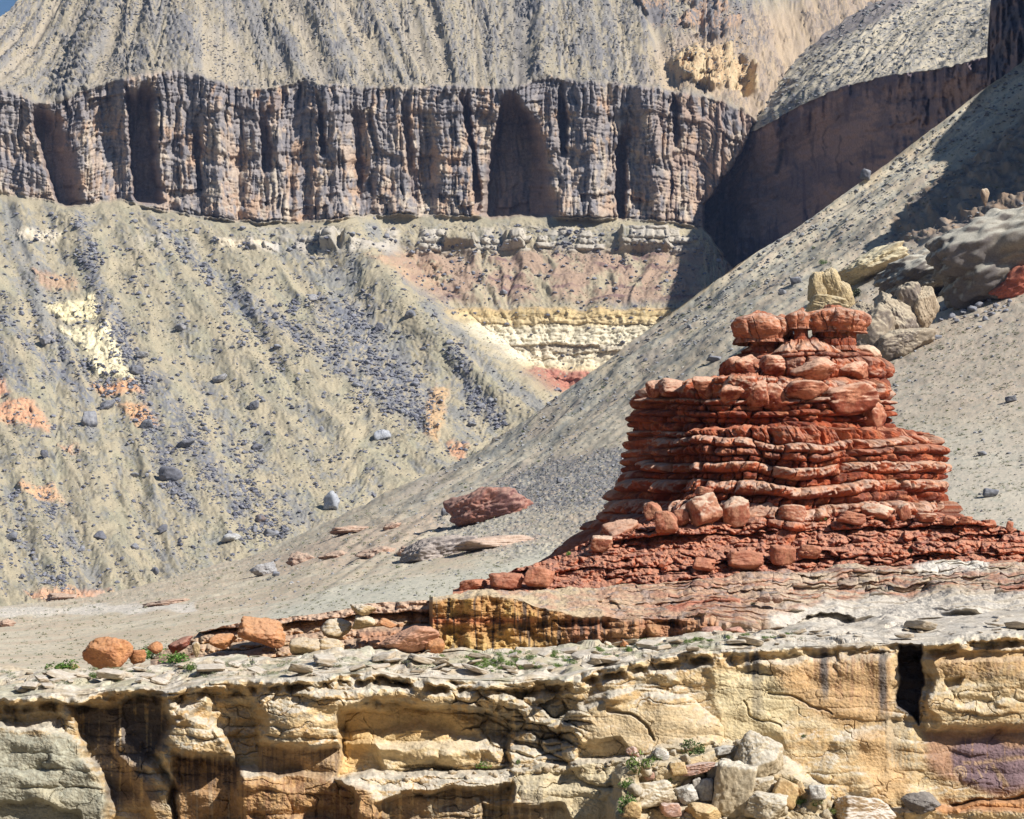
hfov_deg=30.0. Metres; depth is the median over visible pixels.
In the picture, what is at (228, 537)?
boulder
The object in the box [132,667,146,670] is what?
slab stone
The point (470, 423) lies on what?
boulder
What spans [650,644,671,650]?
slab stone
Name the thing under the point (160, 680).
slab stone
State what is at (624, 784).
shrub
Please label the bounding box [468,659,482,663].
slab stone
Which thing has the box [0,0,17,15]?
sky
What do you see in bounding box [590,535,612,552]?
boulder
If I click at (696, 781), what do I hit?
boulder
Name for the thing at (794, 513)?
boulder
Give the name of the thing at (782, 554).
boulder
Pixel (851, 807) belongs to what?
boulder
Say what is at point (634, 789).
rubble stone
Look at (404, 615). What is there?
sandstone ledge
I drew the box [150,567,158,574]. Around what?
boulder
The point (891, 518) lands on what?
red stone
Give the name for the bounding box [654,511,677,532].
boulder
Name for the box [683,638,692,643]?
shrub
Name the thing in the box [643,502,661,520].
boulder
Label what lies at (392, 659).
slab stone
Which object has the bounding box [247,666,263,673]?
slab stone
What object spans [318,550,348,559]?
ledge rock
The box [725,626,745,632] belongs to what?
boulder
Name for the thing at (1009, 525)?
boulder
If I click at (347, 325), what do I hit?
boulder
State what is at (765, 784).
boulder
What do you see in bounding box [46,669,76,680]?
slab stone
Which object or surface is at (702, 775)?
rubble stone
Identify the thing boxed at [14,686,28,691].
slab stone
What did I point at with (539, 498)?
scree
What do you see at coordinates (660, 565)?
red stone
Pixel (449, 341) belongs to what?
boulder
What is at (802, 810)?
rubble stone
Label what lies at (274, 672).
scrub
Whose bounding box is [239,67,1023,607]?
scree
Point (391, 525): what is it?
ledge rock
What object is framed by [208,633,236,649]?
boulder
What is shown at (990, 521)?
boulder
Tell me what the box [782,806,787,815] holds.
rubble stone
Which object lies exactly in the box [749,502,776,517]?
boulder
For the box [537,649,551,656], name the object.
slab stone
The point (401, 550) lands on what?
ledge rock
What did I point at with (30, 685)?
slab stone
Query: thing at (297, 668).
slab stone
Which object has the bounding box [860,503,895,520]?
boulder
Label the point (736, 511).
boulder
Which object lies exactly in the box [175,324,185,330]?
boulder
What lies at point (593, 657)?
slab stone
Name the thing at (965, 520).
boulder
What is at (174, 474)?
boulder
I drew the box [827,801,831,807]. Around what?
rubble stone
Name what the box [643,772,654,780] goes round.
boulder
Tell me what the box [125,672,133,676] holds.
slab stone
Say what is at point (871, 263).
sandstone slab
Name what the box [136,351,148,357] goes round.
boulder
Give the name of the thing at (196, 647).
boulder
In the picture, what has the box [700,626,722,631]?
boulder
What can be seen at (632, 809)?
boulder
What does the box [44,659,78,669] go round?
shrub
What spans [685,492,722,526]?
boulder
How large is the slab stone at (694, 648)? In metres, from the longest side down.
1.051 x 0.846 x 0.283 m
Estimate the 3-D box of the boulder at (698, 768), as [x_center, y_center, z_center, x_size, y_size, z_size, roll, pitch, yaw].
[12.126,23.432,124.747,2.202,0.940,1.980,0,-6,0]
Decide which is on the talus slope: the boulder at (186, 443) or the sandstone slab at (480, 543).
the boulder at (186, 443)
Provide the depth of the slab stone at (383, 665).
136.19 m
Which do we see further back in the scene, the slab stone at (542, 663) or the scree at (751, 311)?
the scree at (751, 311)
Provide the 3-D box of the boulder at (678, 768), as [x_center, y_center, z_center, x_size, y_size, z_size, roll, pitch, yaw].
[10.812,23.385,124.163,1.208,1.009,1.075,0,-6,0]
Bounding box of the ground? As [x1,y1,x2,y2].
[0,60,1023,669]
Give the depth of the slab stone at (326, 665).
138.44 m
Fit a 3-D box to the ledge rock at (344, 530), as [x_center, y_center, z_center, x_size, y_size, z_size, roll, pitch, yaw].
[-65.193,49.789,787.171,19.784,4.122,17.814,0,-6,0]
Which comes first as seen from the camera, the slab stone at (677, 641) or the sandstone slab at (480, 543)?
the slab stone at (677, 641)
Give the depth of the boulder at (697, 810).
121.61 m
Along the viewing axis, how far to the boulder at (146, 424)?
1521.62 m
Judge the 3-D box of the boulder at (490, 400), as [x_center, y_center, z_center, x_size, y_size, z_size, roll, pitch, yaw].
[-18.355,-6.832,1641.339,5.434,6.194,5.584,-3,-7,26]
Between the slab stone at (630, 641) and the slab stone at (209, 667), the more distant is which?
the slab stone at (630, 641)
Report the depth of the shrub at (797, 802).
122.86 m
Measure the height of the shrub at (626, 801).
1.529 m
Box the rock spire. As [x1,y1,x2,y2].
[980,188,989,206]
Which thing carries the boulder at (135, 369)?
on the talus slope
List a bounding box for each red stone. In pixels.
[658,563,666,567]
[888,514,895,521]
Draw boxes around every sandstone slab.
[453,535,533,550]
[838,241,909,285]
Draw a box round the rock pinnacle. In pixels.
[453,304,1023,593]
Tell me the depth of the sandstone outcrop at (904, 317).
653.71 m
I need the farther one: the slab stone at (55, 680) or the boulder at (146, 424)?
the boulder at (146, 424)
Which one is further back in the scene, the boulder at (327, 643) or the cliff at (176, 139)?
the cliff at (176, 139)
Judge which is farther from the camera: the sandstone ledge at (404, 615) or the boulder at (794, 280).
the boulder at (794, 280)
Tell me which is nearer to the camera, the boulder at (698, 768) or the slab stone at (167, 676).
the boulder at (698, 768)
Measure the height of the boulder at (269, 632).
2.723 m
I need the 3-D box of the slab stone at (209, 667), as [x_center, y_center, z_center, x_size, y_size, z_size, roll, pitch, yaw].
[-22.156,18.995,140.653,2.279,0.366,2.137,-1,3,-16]
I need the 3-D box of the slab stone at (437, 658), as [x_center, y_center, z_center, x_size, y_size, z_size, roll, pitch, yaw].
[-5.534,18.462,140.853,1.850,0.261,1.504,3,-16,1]
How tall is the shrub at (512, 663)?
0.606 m
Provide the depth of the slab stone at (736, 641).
130.97 m
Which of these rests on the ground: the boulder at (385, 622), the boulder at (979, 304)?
the boulder at (979, 304)
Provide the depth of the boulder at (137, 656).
159.36 m
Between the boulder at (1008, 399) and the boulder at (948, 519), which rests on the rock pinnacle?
the boulder at (948, 519)
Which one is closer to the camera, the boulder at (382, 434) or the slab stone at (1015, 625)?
the slab stone at (1015, 625)
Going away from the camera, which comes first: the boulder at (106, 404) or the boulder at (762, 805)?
the boulder at (762, 805)
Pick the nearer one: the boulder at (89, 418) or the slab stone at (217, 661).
the slab stone at (217, 661)
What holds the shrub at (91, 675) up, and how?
on the cliff at (885, 714)
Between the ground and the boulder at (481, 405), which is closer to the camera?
the ground
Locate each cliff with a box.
[0,61,758,262]
[0,606,1023,818]
[704,57,986,267]
[987,0,1023,85]
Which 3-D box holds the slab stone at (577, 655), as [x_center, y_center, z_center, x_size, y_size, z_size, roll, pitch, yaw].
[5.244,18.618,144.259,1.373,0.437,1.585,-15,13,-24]
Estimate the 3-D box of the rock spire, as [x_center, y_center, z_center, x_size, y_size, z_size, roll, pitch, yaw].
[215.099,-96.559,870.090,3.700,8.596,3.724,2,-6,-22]
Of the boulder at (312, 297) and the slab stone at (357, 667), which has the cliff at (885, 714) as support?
the slab stone at (357, 667)
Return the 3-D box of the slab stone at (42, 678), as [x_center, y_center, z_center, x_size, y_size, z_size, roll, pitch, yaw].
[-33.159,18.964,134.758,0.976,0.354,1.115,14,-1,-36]
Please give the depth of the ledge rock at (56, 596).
1093.34 m
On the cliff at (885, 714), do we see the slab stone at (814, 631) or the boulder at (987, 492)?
the slab stone at (814, 631)
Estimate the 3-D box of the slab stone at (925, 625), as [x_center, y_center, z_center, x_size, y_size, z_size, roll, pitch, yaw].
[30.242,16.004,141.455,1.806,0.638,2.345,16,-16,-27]
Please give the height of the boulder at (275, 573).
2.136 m
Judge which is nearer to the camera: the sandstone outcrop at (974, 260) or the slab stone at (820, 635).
the slab stone at (820, 635)
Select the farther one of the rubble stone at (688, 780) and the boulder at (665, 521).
the boulder at (665, 521)
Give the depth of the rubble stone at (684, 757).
124.70 m
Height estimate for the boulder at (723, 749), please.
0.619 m
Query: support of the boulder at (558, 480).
on the ground
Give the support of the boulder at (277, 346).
on the talus slope
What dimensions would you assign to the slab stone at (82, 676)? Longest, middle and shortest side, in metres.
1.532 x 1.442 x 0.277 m
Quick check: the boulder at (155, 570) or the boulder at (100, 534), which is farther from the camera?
the boulder at (100, 534)
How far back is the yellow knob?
814.45 m
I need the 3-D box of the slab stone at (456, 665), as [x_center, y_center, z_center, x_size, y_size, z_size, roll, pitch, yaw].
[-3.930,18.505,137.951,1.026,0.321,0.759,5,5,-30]
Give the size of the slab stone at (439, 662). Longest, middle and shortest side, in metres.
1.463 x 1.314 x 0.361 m
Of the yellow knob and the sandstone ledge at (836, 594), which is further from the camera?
the yellow knob
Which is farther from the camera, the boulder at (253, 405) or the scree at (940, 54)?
the scree at (940, 54)
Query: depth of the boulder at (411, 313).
1756.99 m
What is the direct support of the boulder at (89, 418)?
on the talus slope
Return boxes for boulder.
[5,532,16,540]
[39,335,52,344]
[40,449,47,457]
[81,411,97,427]
[82,637,133,669]
[94,530,106,539]
[98,400,114,409]
[129,365,143,374]
[129,649,145,664]
[130,472,138,477]
[130,543,138,549]
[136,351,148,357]
[139,419,152,428]
[147,641,162,653]
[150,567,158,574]
[157,524,166,533]
[158,466,182,481]
[168,636,192,653]
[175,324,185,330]
[176,438,194,447]
[192,642,199,657]
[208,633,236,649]
[212,373,227,381]
[221,533,240,541]
[237,616,285,647]
[249,400,258,409]
[251,443,262,450]
[255,514,266,522]
[263,528,277,536]
[272,571,279,576]
[274,344,281,348]
[289,637,319,654]
[307,294,317,301]
[319,638,343,649]
[321,618,351,638]
[323,490,339,509]
[345,322,350,328]
[350,604,376,615]
[351,382,359,386]
[352,615,375,628]
[373,429,390,439]
[374,322,383,331]
[377,618,395,627]
[379,625,439,652]
[404,309,415,318]
[410,381,418,386]
[425,637,444,653]
[441,508,448,515]
[446,339,452,343]
[459,579,488,590]
[467,421,476,425]
[477,403,484,407]
[487,398,493,403]
[488,572,522,588]
[523,567,554,587]
[556,478,563,482]
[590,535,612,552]
[599,519,638,541]
[620,639,628,646]
[622,801,641,818]
[626,746,639,756]
[638,780,674,808]
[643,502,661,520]
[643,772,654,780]
[651,747,669,760]
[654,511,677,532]
[659,802,681,816]
[669,762,687,775]
[673,783,698,804]
[674,509,688,526]
[683,762,715,775]
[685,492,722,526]
[685,802,720,818]
[692,557,715,570]
[692,777,701,792]
[694,486,713,495]
[697,778,713,801]
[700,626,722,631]
[706,355,721,361]
[706,762,717,780]
[712,758,757,818]
[714,745,735,755]
[722,496,749,527]
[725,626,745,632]
[727,551,763,571]
[733,730,783,777]
[744,791,787,818]
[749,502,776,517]
[753,776,773,792]
[756,593,770,602]
[769,545,795,564]
[771,777,798,809]
[772,595,782,602]
[776,504,806,522]
[778,289,786,294]
[790,277,801,285]
[796,781,807,799]
[798,545,821,558]
[809,785,826,799]
[833,795,896,818]
[836,511,865,524]
[860,168,870,180]
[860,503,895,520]
[896,503,911,520]
[900,791,940,813]
[915,513,936,521]
[942,515,955,524]
[948,313,955,318]
[959,309,966,313]
[959,516,972,523]
[967,305,976,311]
[975,301,983,307]
[977,451,986,455]
[982,488,998,496]
[982,519,996,527]
[1005,395,1016,402]
[1006,521,1013,531]
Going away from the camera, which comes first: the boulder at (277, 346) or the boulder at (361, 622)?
the boulder at (361, 622)
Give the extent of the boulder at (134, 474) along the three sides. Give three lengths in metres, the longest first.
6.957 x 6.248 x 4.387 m
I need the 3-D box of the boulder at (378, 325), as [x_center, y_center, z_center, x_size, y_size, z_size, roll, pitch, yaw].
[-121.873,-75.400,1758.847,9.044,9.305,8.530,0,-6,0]
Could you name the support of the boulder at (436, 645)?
on the sandstone ledge at (836, 594)
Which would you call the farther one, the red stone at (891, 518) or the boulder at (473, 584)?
the red stone at (891, 518)
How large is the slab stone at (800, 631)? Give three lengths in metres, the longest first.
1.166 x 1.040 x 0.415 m
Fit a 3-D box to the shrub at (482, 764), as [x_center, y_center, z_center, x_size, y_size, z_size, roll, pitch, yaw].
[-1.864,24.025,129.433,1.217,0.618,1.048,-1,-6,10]
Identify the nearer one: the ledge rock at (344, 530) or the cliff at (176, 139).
the ledge rock at (344, 530)
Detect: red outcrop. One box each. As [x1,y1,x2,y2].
[443,487,533,526]
[989,265,1023,298]
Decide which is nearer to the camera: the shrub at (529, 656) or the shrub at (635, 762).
the shrub at (635, 762)
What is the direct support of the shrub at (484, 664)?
on the cliff at (885, 714)
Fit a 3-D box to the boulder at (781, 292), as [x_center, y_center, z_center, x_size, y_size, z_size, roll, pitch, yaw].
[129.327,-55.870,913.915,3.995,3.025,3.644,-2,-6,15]
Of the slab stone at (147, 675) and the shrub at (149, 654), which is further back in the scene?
the shrub at (149, 654)
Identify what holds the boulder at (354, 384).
on the talus slope
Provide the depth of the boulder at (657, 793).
122.59 m
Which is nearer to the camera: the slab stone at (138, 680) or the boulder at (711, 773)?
the boulder at (711, 773)
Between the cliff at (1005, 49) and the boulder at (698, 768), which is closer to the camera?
the boulder at (698, 768)
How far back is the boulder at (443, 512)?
664.60 m
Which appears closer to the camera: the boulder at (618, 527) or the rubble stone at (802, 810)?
the rubble stone at (802, 810)
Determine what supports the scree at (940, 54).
on the hill at (922, 60)
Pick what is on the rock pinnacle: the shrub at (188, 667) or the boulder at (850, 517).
the boulder at (850, 517)
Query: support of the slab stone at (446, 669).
on the cliff at (885, 714)
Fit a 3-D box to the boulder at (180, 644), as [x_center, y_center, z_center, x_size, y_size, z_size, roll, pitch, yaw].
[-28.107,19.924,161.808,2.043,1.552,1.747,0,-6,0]
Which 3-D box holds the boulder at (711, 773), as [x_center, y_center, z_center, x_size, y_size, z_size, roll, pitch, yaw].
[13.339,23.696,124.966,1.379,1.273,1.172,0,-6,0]
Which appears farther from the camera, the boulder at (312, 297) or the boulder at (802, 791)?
the boulder at (312, 297)
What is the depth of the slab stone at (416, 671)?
131.38 m
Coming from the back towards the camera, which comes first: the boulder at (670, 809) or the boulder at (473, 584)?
the boulder at (473, 584)
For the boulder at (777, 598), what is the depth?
163.98 m
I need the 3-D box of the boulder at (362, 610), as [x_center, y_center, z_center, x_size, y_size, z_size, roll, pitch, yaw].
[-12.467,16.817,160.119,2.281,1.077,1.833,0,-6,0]
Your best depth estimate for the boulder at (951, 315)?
679.61 m
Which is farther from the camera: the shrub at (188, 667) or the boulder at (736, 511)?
the boulder at (736, 511)
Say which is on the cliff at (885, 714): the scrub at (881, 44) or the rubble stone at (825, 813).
the rubble stone at (825, 813)
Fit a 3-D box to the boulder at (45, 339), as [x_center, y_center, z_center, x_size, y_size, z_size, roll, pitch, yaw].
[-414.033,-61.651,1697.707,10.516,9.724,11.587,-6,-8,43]
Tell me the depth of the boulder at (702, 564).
182.11 m
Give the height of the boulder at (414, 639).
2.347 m
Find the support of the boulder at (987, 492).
on the ground
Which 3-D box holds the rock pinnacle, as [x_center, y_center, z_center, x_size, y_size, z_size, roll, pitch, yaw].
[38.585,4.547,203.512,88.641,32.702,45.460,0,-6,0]
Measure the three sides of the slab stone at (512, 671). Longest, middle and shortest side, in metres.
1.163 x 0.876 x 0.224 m
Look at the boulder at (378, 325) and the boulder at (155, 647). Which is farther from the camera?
the boulder at (378, 325)
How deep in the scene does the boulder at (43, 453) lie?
1433.84 m
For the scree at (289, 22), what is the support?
on the hill at (784, 34)
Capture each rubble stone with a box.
[627,783,642,795]
[640,766,651,776]
[680,754,688,761]
[682,777,692,785]
[694,773,704,778]
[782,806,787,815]
[799,806,806,813]
[821,809,830,818]
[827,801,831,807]
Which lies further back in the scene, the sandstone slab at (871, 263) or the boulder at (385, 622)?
the sandstone slab at (871, 263)
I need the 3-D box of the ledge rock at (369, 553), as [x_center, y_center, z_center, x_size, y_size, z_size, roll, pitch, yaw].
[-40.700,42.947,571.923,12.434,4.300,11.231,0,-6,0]
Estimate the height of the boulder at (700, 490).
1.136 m
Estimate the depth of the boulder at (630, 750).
126.23 m
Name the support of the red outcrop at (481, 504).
on the ground
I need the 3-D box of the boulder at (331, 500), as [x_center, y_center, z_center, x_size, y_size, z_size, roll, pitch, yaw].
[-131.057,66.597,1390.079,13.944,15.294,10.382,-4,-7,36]
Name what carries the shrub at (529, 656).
on the cliff at (885, 714)
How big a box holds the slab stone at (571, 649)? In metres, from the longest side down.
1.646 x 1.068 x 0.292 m
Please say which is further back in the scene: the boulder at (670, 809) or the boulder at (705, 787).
the boulder at (705, 787)
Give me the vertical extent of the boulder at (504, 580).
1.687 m
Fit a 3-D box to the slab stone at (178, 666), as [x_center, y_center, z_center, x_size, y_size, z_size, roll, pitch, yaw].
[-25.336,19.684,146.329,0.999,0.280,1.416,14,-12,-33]
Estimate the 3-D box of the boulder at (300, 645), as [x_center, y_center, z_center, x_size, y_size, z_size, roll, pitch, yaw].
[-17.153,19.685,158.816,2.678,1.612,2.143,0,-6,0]
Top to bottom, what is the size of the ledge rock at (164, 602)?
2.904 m
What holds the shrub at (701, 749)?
on the cliff at (885, 714)
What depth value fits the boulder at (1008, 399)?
496.33 m
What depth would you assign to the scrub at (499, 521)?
498.32 m
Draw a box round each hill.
[0,0,881,116]
[750,0,990,130]
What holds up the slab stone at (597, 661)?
on the cliff at (885, 714)
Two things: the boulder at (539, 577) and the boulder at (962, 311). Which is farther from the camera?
the boulder at (962, 311)
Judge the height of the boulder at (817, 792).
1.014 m
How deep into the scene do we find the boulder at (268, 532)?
1327.98 m
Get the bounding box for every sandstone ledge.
[150,600,429,664]
[429,559,1023,650]
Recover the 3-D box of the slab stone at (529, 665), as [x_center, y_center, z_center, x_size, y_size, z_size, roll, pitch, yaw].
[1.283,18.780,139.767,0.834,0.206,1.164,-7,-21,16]
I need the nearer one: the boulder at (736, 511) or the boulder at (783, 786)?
the boulder at (783, 786)
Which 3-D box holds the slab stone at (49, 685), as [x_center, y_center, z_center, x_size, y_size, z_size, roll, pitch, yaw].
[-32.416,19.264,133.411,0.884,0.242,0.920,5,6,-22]
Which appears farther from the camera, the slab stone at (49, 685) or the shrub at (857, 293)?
the shrub at (857, 293)
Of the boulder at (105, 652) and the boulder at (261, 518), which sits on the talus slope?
the boulder at (261, 518)
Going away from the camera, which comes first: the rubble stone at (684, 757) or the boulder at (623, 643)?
the rubble stone at (684, 757)
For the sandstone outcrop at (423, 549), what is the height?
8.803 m
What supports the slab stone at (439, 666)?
on the cliff at (885, 714)
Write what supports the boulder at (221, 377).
on the talus slope
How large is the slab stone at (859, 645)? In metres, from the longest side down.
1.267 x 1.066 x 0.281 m
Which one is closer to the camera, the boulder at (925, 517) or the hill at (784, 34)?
the boulder at (925, 517)
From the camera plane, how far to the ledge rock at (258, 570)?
698.80 m
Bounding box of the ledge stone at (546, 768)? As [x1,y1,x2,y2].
[542,765,550,771]
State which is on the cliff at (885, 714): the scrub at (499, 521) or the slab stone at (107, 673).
the slab stone at (107, 673)
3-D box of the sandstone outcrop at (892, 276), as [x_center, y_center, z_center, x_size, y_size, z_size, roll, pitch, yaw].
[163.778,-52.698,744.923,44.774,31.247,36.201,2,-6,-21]
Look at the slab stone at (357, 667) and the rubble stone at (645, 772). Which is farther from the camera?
the slab stone at (357, 667)
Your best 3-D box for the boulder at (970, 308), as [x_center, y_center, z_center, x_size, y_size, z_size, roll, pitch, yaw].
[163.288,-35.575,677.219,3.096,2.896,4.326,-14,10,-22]
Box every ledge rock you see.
[0,618,15,626]
[45,593,77,601]
[142,598,189,606]
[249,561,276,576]
[286,551,314,565]
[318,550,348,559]
[329,525,368,534]
[355,546,395,558]
[383,522,400,530]
[396,546,406,556]
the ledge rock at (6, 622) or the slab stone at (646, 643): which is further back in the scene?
the ledge rock at (6, 622)
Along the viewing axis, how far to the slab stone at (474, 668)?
135.98 m
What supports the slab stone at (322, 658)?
on the cliff at (885, 714)
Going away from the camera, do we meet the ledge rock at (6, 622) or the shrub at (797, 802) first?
the shrub at (797, 802)
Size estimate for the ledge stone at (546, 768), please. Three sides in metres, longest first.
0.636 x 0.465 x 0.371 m
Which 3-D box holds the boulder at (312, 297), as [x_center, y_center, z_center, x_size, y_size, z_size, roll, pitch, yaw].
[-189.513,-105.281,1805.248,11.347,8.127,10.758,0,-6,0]
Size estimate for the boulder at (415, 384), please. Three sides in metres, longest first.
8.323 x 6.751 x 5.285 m
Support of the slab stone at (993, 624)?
on the cliff at (885, 714)
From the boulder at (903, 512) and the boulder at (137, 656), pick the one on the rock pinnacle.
the boulder at (903, 512)
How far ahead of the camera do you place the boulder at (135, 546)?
1259.14 m
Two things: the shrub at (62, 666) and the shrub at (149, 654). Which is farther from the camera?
the shrub at (149, 654)
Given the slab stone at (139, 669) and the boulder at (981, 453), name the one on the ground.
the boulder at (981, 453)
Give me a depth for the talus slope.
1711.14 m
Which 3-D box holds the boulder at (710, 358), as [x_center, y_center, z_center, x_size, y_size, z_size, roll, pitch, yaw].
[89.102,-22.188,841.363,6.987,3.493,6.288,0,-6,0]
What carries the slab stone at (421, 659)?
on the cliff at (885, 714)
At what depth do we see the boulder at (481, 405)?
1632.32 m
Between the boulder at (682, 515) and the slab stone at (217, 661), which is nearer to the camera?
the slab stone at (217, 661)
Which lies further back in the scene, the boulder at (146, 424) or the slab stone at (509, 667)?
the boulder at (146, 424)
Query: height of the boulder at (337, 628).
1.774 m
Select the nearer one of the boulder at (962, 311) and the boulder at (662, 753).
the boulder at (662, 753)
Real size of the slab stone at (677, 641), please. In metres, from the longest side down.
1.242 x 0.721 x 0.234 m
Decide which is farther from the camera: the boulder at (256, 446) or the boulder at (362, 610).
the boulder at (256, 446)
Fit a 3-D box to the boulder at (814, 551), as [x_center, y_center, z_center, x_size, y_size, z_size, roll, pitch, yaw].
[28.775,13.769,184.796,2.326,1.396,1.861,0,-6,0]
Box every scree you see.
[0,0,751,96]
[0,208,720,598]
[203,159,1022,622]
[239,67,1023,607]
[437,447,624,554]
[756,0,987,122]
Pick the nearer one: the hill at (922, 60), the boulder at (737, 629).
the boulder at (737, 629)
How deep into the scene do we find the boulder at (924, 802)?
124.89 m
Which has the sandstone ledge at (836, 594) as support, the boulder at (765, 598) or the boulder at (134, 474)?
the boulder at (765, 598)
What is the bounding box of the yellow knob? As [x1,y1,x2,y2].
[805,267,854,311]
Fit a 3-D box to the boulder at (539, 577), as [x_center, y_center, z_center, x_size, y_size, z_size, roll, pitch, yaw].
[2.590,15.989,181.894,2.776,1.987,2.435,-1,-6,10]
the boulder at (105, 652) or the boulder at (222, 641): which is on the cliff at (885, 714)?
the boulder at (105, 652)
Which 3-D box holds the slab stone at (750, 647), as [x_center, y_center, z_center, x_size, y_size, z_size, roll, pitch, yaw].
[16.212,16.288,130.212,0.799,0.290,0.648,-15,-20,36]
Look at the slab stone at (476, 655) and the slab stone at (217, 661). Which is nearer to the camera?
the slab stone at (476, 655)
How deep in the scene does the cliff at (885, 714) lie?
128.62 m
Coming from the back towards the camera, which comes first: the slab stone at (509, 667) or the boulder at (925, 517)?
the boulder at (925, 517)
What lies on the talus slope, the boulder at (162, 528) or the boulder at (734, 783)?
the boulder at (162, 528)
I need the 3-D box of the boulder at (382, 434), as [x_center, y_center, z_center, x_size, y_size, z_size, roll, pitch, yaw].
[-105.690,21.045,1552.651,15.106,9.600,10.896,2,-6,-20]
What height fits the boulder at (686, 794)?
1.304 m
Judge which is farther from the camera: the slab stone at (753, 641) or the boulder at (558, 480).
the boulder at (558, 480)
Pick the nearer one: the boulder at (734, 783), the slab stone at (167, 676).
the boulder at (734, 783)
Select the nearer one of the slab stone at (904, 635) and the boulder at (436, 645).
the slab stone at (904, 635)
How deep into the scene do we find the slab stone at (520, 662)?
139.90 m
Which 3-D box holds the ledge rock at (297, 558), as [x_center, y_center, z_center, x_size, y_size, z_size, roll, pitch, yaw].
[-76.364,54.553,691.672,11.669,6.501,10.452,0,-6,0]
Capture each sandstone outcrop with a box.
[399,534,477,562]
[851,281,939,360]
[872,248,943,300]
[924,206,1023,310]
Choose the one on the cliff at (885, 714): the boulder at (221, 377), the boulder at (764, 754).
the boulder at (764, 754)
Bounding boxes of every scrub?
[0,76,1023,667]
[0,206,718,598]
[1,319,1023,668]
[1,629,801,687]
[753,1,987,124]
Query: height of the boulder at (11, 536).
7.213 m
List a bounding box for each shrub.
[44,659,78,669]
[89,672,96,677]
[138,644,165,659]
[157,651,189,663]
[182,662,196,669]
[475,658,490,666]
[476,760,491,768]
[504,660,515,666]
[524,654,535,658]
[617,777,633,787]
[617,792,636,813]
[625,749,655,774]
[681,739,704,754]
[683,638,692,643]
[796,796,806,804]
[852,288,861,296]
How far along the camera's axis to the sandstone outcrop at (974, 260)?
675.24 m
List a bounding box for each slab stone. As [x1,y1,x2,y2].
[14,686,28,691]
[21,681,39,688]
[34,675,49,681]
[41,682,53,688]
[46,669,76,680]
[49,678,60,682]
[74,674,88,677]
[96,668,125,679]
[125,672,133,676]
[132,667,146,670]
[134,678,142,682]
[139,673,156,678]
[150,677,169,684]
[157,673,171,679]
[174,664,185,668]
[196,664,224,671]
[213,658,224,663]
[228,661,241,666]
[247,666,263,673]
[288,663,312,673]
[313,654,335,663]
[318,663,334,666]
[349,663,365,671]
[370,663,389,667]
[372,651,395,661]
[384,657,401,661]
[408,653,434,664]
[410,670,424,672]
[427,657,449,660]
[432,659,450,667]
[432,663,446,669]
[441,668,451,671]
[450,663,462,667]
[461,663,488,673]
[468,652,490,658]
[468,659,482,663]
[501,665,516,669]
[507,669,517,673]
[516,660,532,668]
[523,664,534,667]
[534,662,546,666]
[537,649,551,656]
[560,646,578,653]
[571,650,591,659]
[586,655,615,664]
[590,654,617,662]
[612,639,637,645]
[635,639,662,647]
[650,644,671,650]
[668,639,683,643]
[686,646,700,650]
[726,639,746,643]
[737,635,763,645]
[743,646,756,648]
[791,628,806,633]
[809,630,822,632]
[816,634,833,636]
[853,639,869,648]
[894,633,913,637]
[903,620,937,630]
[984,622,1004,625]
[1004,621,1023,629]
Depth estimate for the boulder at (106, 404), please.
1565.58 m
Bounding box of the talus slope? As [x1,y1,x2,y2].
[0,194,732,606]
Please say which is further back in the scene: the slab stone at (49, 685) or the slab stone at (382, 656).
the slab stone at (382, 656)
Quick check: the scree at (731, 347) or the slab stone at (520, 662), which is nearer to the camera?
the slab stone at (520, 662)
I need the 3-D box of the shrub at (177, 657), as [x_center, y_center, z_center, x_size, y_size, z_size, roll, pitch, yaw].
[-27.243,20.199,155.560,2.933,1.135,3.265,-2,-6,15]
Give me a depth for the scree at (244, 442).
1657.16 m
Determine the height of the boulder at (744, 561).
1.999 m
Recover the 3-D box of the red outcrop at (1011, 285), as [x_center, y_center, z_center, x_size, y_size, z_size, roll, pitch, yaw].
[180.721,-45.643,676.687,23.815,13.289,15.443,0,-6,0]

